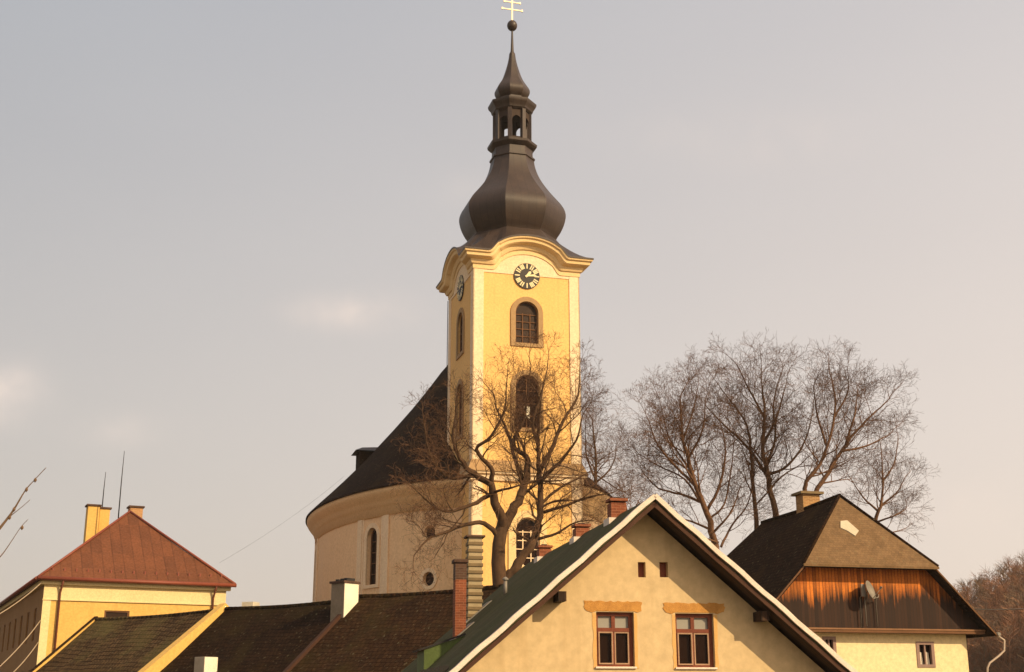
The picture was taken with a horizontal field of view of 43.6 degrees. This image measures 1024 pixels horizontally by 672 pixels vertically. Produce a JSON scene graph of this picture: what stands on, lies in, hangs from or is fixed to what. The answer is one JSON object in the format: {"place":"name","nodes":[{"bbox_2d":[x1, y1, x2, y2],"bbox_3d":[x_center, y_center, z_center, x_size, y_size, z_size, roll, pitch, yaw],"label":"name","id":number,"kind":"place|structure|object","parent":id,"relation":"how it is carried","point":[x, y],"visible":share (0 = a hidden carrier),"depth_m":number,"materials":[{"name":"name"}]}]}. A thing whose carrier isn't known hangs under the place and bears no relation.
{"place":"outdoors","nodes":[
{"label":"outdoors","id":0,"kind":"place"},
{"bbox_2d":[0,0,1023,606],"label":"sky","id":1,"kind":"structure","parent":0,"point":[229,228],"materials":[{"name":"grey"}]},
{"bbox_3d":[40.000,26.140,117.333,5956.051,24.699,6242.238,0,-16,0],"label":"ground","id":2,"kind":"structure","parent":0,"visible":0},
{"bbox_2d":[0,468,45,556],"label":"bare tree","id":3,"kind":"object","parent":2,"relation":"on","point":[12,511],"visible":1,"depth_m":18.00,"materials":[{"name":"brown plant"}]},
{"bbox_2d":[0,451,236,671],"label":"hipped house","id":4,"kind":"structure","parent":2,"relation":"on","point":[131,562],"depth_m":88.03,"materials":[{"name":"yellow paint"}]},
{"bbox_2d":[0,620,40,666],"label":"overhead cable","id":5,"kind":"object","parent":4,"relation":"attached to","point":[19,646],"visible":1,"depth_m":74.12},
{"bbox_2d":[0,582,41,613],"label":"overhead cable","id":6,"kind":"object","parent":4,"relation":"attached to","point":[20,599],"visible":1,"depth_m":76.74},
{"bbox_2d":[13,642,38,671],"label":"overhead cable","id":7,"kind":"object","parent":4,"relation":"attached to","point":[25,658],"visible":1,"depth_m":78.13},
{"bbox_2d":[104,610,128,616],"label":"window","id":8,"kind":"structure","parent":4,"relation":"in","point":[107,613],"depth_m":86.08,"materials":[{"name":"brown glass"}]},
{"bbox_2d":[29,603,228,671],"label":"tiled house","id":9,"kind":"structure","parent":2,"relation":"on","point":[153,643],"depth_m":67.76,"materials":[{"name":"tile"}]},
{"bbox_2d":[242,602,259,605],"bbox_3d":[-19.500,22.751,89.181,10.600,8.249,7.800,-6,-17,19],"label":"chimney","id":10,"kind":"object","parent":2,"relation":"on","point":[250,603],"depth_m":89.91,"materials":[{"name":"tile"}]},
{"bbox_2d":[160,578,360,671],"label":"tiled house","id":11,"kind":"structure","parent":2,"relation":"on","point":[273,638],"depth_m":60.49,"materials":[{"name":"tile"}]},
{"bbox_2d":[283,584,502,671],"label":"tiled house","id":12,"kind":"structure","parent":2,"relation":"on","point":[386,632],"depth_m":55.34,"materials":[{"name":"brown tile"}]},
{"bbox_2d":[305,0,612,601],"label":"church","id":13,"kind":"structure","parent":2,"relation":"on","point":[513,267],"depth_m":94.13,"materials":[{"name":"yellow paint"}]},
{"bbox_2d":[313,546,316,601],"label":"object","id":14,"kind":"structure","parent":13,"relation":"in","point":[315,546],"depth_m":110.25,"materials":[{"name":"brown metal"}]},
{"bbox_2d":[362,523,380,588],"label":"window","id":15,"kind":"structure","parent":13,"relation":"in","point":[375,537],"depth_m":95.91,"materials":[{"name":"black glass"}]},
{"bbox_2d":[420,568,436,589],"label":"round window","id":16,"kind":"structure","parent":13,"relation":"in","point":[430,580],"depth_m":90.99,"materials":[{"name":"beige glass"}]},
{"bbox_2d":[455,379,463,440],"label":"window","id":17,"kind":"structure","parent":13,"relation":"in","point":[462,395],"depth_m":94.40,"materials":[{"name":"black glass"}]},
{"bbox_2d":[456,308,464,360],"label":"window","id":18,"kind":"structure","parent":13,"relation":"in","point":[462,324],"depth_m":95.99,"materials":[{"name":"brown glass"}]},
{"bbox_2d":[511,297,542,347],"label":"window","id":19,"kind":"structure","parent":13,"relation":"in","point":[524,313],"depth_m":93.05,"materials":[{"name":"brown wood"}]},
{"bbox_2d":[511,370,543,431],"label":"window","id":20,"kind":"structure","parent":13,"relation":"in","point":[514,377],"depth_m":91.50,"materials":[{"name":"black glass"}]},
{"bbox_2d":[508,510,546,568],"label":"window","id":21,"kind":"structure","parent":13,"relation":"in","point":[513,550],"depth_m":88.70,"materials":[{"name":"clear glass"}]},
{"bbox_2d":[387,322,642,591],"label":"bare tree","id":22,"kind":"object","parent":2,"relation":"on","point":[499,533],"visible":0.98,"depth_m":75.83,"materials":[{"name":"brown plant"}]},
{"bbox_2d":[581,378,651,500],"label":"bare tree","id":23,"kind":"object","parent":2,"relation":"on","point":[593,441],"visible":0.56,"depth_m":129.28,"materials":[{"name":"brown plant"}]},
{"bbox_2d":[401,493,857,671],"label":"gable house","id":24,"kind":"structure","parent":2,"relation":"on","point":[656,582],"depth_m":31.22,"materials":[{"name":"beige paint"}]},
{"bbox_2d":[596,612,636,668],"bbox_3d":[2.472,7.333,30.850,1.012,1.320,0.270,3,-16,-10],"label":"window","id":25,"kind":"structure","parent":24,"relation":"in","point":[614,630],"depth_m":30.90,"materials":[{"name":"brown wood"}]},
{"bbox_2d":[675,614,717,668],"bbox_3d":[4.437,7.440,31.190,1.047,1.317,0.270,3,-16,-10],"label":"window","id":26,"kind":"structure","parent":24,"relation":"in","point":[694,636],"depth_m":31.24,"materials":[{"name":"brown wood"}]},
{"bbox_2d":[602,472,667,509],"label":"bare tree","id":27,"kind":"object","parent":2,"relation":"on","point":[619,491],"visible":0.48,"depth_m":120.34,"materials":[{"name":"brown plant"}]},
{"bbox_2d":[605,343,795,548],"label":"bare tree","id":28,"kind":"object","parent":2,"relation":"on","point":[690,435],"visible":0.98,"depth_m":88.79,"materials":[{"name":"brown plant"}]},
{"bbox_2d":[665,327,850,529],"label":"bare tree","id":29,"kind":"object","parent":2,"relation":"on","point":[776,422],"visible":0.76,"depth_m":91.48,"materials":[{"name":"brown plant"}]},
{"bbox_2d":[766,336,926,500],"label":"bare tree","id":30,"kind":"object","parent":2,"relation":"on","point":[847,443],"visible":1,"depth_m":87.58,"materials":[{"name":"brown plant"}]},
{"bbox_2d":[727,491,1004,671],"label":"half hipped house","id":31,"kind":"structure","parent":2,"relation":"on","point":[812,562],"depth_m":55.62,"materials":[{"name":"wood"}]},
{"bbox_2d":[822,636,836,652],"bbox_3d":[13.536,13.301,54.701,0.625,0.890,0.230,4,-16,-12],"label":"window","id":32,"kind":"structure","parent":31,"relation":"in","point":[830,641],"depth_m":54.69,"materials":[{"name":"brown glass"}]},
{"bbox_2d":[860,581,882,626],"bbox_3d":[15.388,11.432,54.719,0.860,1.951,0.855,4,-16,-12],"label":"satellite dish","id":33,"kind":"object","parent":31,"relation":"attached to","point":[870,590],"visible":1,"depth_m":54.93,"materials":[{"name":"grey metal"}]},
{"bbox_2d":[916,642,935,667],"bbox_3d":[17.916,13.836,55.590,0.853,1.089,0.230,4,-16,-12],"label":"window","id":34,"kind":"structure","parent":31,"relation":"in","point":[925,651],"depth_m":55.58,"materials":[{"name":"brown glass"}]},
{"bbox_2d":[975,608,1023,609],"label":"overhead cable","id":35,"kind":"object","parent":31,"relation":"attached to","point":[1000,609],"visible":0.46,"depth_m":68.97,"materials":[{"name":"metal"}]},
{"bbox_2d":[820,410,940,541],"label":"bare tree","id":36,"kind":"object","parent":2,"relation":"on","point":[883,480],"visible":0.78,"depth_m":92.19,"materials":[{"name":"brown plant"}]},
{"bbox_2d":[953,549,1023,671],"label":"woodland","id":37,"kind":"object","parent":2,"relation":"on","point":[991,582],"visible":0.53,"depth_m":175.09,"materials":[{"name":"brown plant"}]}
]}

